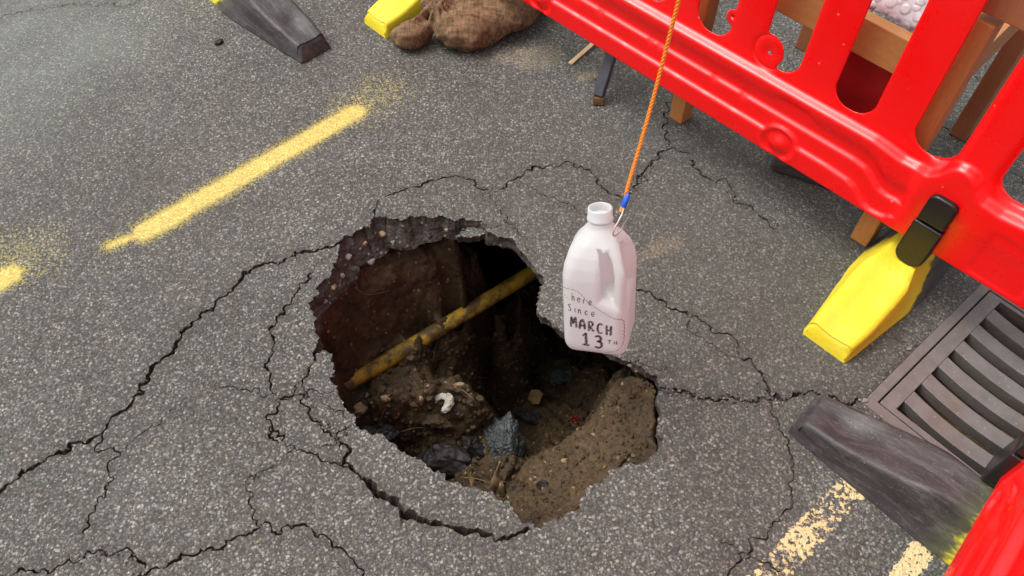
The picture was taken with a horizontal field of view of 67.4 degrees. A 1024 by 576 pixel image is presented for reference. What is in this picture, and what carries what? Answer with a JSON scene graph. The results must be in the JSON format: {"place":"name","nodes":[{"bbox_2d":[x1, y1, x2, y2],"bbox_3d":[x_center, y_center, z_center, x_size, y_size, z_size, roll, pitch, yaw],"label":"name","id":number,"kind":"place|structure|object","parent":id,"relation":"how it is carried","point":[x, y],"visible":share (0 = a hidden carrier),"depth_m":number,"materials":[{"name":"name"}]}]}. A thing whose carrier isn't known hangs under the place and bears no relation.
{"place":"outdoors","nodes":[
{"label":"outdoors","id":0,"kind":"place"},
{"bbox_2d":[321,238,658,527],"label":"soil","id":1,"kind":"structure","parent":0,"point":[440,260],"depth_m":1.98,"materials":[{"name":"brown soil"}]},
{"bbox_2d":[353,402,367,414],"bbox_3d":[-0.389,0.306,1.954,0.043,0.029,0.031,2,54,1],"label":"stone","id":2,"kind":"object","parent":1,"relation":"on","point":[360,408],"visible":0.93,"depth_m":1.95,"materials":[{"name":"brown stone"}]},
{"bbox_2d":[361,424,398,440],"bbox_3d":[-0.342,0.369,1.976,0.103,0.056,0.059,-15,55,4],"label":"asphalt chunk","id":3,"kind":"object","parent":1,"relation":"on","point":[386,432],"visible":0.41,"depth_m":1.96,"materials":[{"name":"grey asphalt"}]},
{"bbox_2d":[380,395,389,401],"bbox_3d":[-0.318,0.273,1.909,0.033,0.016,0.018,16,56,12],"label":"stone","id":4,"kind":"object","parent":1,"relation":"on","point":[385,398],"visible":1,"depth_m":1.90,"materials":[{"name":"brown stone"}]},
{"bbox_2d":[419,396,423,405],"bbox_3d":[-0.225,0.282,1.913,0.012,0.028,0.016,0,54,0],"label":"dead leaf","id":5,"kind":"object","parent":1,"relation":"on","point":[421,399],"visible":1,"depth_m":1.91,"materials":[{"name":"brown plant"}]},
{"bbox_2d":[422,413,452,428],"bbox_3d":[-0.196,0.336,1.952,0.101,0.035,0.041,16,56,12],"label":"clay clod","id":6,"kind":"object","parent":1,"relation":"on","point":[437,420],"visible":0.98,"depth_m":1.94,"materials":[{"name":"soil"}]},
{"bbox_2d":[344,267,536,391],"bbox_3d":[-0.194,0.109,2.070,0.738,0.055,0.042,-32,60,-21],"label":"gas pipe","id":7,"kind":"object","parent":1,"relation":"on","point":[385,361],"visible":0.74,"depth_m":2.06,"materials":[{"name":"yellow plastic"}]},
{"bbox_2d":[417,442,469,479],"bbox_3d":[-0.175,0.443,1.980,0.146,0.082,0.102,10,65,7],"label":"asphalt chunk","id":8,"kind":"object","parent":1,"relation":"on","point":[448,460],"visible":0.74,"depth_m":1.95,"materials":[{"name":"grey asphalt"}]},
{"bbox_2d":[434,393,453,412],"bbox_3d":[-0.177,0.289,1.945,0.063,0.025,0.053,10,69,7],"label":"tissue","id":9,"kind":"object","parent":1,"relation":"on","point":[448,398],"visible":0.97,"depth_m":1.94,"materials":[{"name":"white paper"}]},
{"bbox_2d":[453,382,463,386],"bbox_3d":[-0.135,0.244,1.947,0.031,0.013,0.015,-8,54,-6],"label":"stone","id":10,"kind":"object","parent":1,"relation":"on","point":[459,384],"visible":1,"depth_m":1.94,"materials":[{"name":"beige stone"}]},
{"bbox_2d":[458,434,484,457],"bbox_3d":[-0.111,0.414,2.012,0.092,0.072,0.059,34,61,22],"label":"asphalt chunk","id":11,"kind":"object","parent":1,"relation":"on","point":[472,445],"visible":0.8,"depth_m":2.00,"materials":[{"name":"grey asphalt"}]},
{"bbox_2d":[469,472,473,486],"bbox_3d":[-0.101,0.478,1.918,0.012,0.022,0.033,0,54,0],"label":"dead leaf","id":12,"kind":"object","parent":1,"relation":"on","point":[470,479],"visible":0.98,"depth_m":1.92,"materials":[{"name":"brown plant"}]},
{"bbox_2d":[491,463,500,491],"bbox_3d":[-0.035,0.455,1.848,0.015,0.049,0.074,14,55,10],"label":"dead leaf","id":13,"kind":"object","parent":1,"relation":"on","point":[495,480],"visible":0.89,"depth_m":1.83,"materials":[{"name":"brown plant"}]},
{"bbox_2d":[499,481,504,494],"bbox_3d":[-0.025,0.479,1.836,0.013,0.039,0.025,-11,55,-8],"label":"dead leaf","id":14,"kind":"object","parent":1,"relation":"on","point":[501,487],"visible":0.98,"depth_m":1.83,"materials":[{"name":"brown plant"}]},
{"bbox_2d":[483,411,525,460],"bbox_3d":[-0.017,0.401,2.000,0.098,0.089,0.136,-23,57,-16],"label":"asphalt chunk","id":15,"kind":"object","parent":1,"relation":"on","point":[503,434],"visible":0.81,"depth_m":1.99,"materials":[{"name":"grey asphalt"}]},
{"bbox_2d":[511,407,541,424],"bbox_3d":[0.049,0.423,2.528,0.133,0.042,0.045,21,67,14],"label":"asphalt chunk","id":16,"kind":"object","parent":1,"relation":"on","point":[530,416],"visible":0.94,"depth_m":2.51,"materials":[{"name":"black asphalt"}]},
{"bbox_2d":[528,389,542,403],"bbox_3d":[0.075,0.354,2.510,0.045,0.004,0.050,19,81,25],"label":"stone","id":17,"kind":"object","parent":1,"relation":"on","point":[535,396],"visible":1,"depth_m":2.51,"materials":[{"name":"brown stone"}]},
{"bbox_2d":[536,480,548,488],"bbox_3d":[0.066,0.424,1.657,0.023,0.025,0.020,-29,59,-19],"label":"stone","id":18,"kind":"object","parent":1,"relation":"on","point":[540,484],"visible":0.97,"depth_m":1.65,"materials":[{"name":"grey stone"}]},
{"bbox_2d":[548,366,573,383],"bbox_3d":[0.172,0.300,2.639,0.102,0.060,0.080,-3,54,-2],"label":"asphalt chunk","id":19,"kind":"object","parent":1,"relation":"on","point":[558,375],"visible":0.93,"depth_m":2.61,"materials":[{"name":"black asphalt"}]},
{"bbox_2d":[571,415,579,423],"bbox_3d":[0.204,0.422,2.471,0.025,0.012,0.031,-28,59,-19],"label":"red scrap","id":20,"kind":"object","parent":1,"relation":"on","point":[574,419],"visible":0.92,"depth_m":2.47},
{"bbox_2d":[0,0,1023,575],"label":"road","id":21,"kind":"structure","parent":0,"point":[198,228],"depth_m":1.73,"materials":[{"name":"grey asphalt"}]},
{"bbox_2d":[214,38,223,44],"bbox_3d":[-0.859,-0.720,2.250,0.027,0.019,0.021,-12,55,-9],"label":"pebble","id":22,"kind":"object","parent":21,"relation":"on","point":[219,41],"visible":1,"depth_m":2.24,"materials":[{"name":"grey stone"}]},
{"bbox_2d":[211,0,330,62],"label":"barrier foot","id":23,"kind":"object","parent":21,"relation":"on","point":[289,28],"visible":1,"depth_m":2.22},
{"bbox_2d":[364,0,421,37],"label":"barrier foot","id":24,"kind":"object","parent":21,"relation":"on","point":[383,18],"visible":0.66,"depth_m":2.27},
{"bbox_2d":[390,0,540,52],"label":"sandbag","id":25,"kind":"object","parent":21,"relation":"on","point":[466,26],"visible":0.98,"depth_m":2.19,"materials":[{"name":"brown fabric"}]},
{"bbox_2d":[455,227,484,242],"bbox_3d":[-0.095,-0.130,1.861,0.087,0.022,0.039,-11,55,-8],"label":"asphalt flake","id":26,"kind":"object","parent":21,"relation":"on","point":[470,234],"visible":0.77,"depth_m":1.85,"materials":[{"name":"grey asphalt"}]},
{"bbox_2d":[73,123,962,575],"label":"asphalt crumbs","id":27,"kind":"object","parent":21,"relation":"on","point":[745,399],"visible":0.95,"depth_m":1.56,"materials":[{"name":"grey stone"}]},
{"bbox_2d":[568,43,593,64],"bbox_3d":[0.261,-0.737,2.251,0.013,0.006,0.300,34,64,22],"label":"wood strip","id":28,"kind":"object","parent":21,"relation":"on","point":[580,54],"visible":0.45,"depth_m":2.21,"materials":[{"name":"brown wood"}]},
{"bbox_2d":[593,52,616,104],"bbox_3d":[0.230,-1.070,2.123,0.344,0.630,0.930,-16,56,-11],"label":"steel stand","id":29,"kind":"object","parent":21,"relation":"on","point":[604,76],"visible":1,"depth_m":2.05,"materials":[{"name":"grey metal"}]},
{"bbox_2d":[771,156,823,186],"bbox_3d":[0.745,-0.313,1.925,0.170,0.052,0.085,22,57,15],"label":"rubber block","id":30,"kind":"object","parent":21,"relation":"on","point":[778,165],"depth_m":1.92,"materials":[{"name":"black rubber"}]},
{"bbox_2d":[669,0,1023,246],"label":"wooden chair","id":31,"kind":"object","parent":21,"relation":"on","point":[877,50],"visible":0.49,"depth_m":1.56,"materials":[{"name":"brown wood"}]},
{"bbox_2d":[869,0,928,30],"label":"bubble wrap","id":32,"kind":"object","parent":31,"relation":"on","point":[907,14],"visible":0.36,"depth_m":1.47,"materials":[{"name":"plastic"}]},
{"bbox_2d":[803,229,949,362],"bbox_3d":[0.892,-0.080,1.718,0.631,0.113,0.164,-37,62,-24],"label":"barrier foot","id":33,"kind":"object","parent":21,"relation":"on","point":[879,289],"visible":0.52,"depth_m":1.63},
{"bbox_2d":[523,0,1023,309],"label":"plastic barrier","id":34,"kind":"object","parent":33,"relation":"on","point":[963,211],"visible":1,"depth_m":1.58,"materials":[{"name":"red plastic"}]},
{"bbox_2d":[612,0,680,236],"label":"hanging rope","id":35,"kind":"object","parent":34,"relation":"hanging from","point":[624,203],"visible":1,"depth_m":1.17,"materials":[{"name":"fabric"}]},
{"bbox_2d":[563,202,636,354],"bbox_3d":[0.151,-0.019,1.319,0.113,0.268,0.114,6,35,16],"label":"milk bottle","id":36,"kind":"object","parent":35,"relation":"hanging from","point":[599,280],"visible":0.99,"depth_m":1.28,"materials":[{"name":"white plastic"}]},
{"bbox_2d":[788,396,994,564],"bbox_3d":[0.812,0.396,1.372,0.631,0.113,0.164,37,62,24],"label":"barrier foot","id":37,"kind":"object","parent":21,"relation":"on","point":[932,498],"visible":0.81,"depth_m":1.40},
{"bbox_2d":[944,432,1023,575],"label":"plastic barrier","id":38,"kind":"object","parent":37,"relation":"on","point":[992,544],"visible":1,"depth_m":1.19,"materials":[{"name":"red plastic"}]},
{"bbox_2d":[864,284,1023,476],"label":"storm drain","id":39,"kind":"object","parent":21,"relation":"in","point":[952,383],"visible":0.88,"depth_m":1.60,"materials":[{"name":"metal"}]}
]}

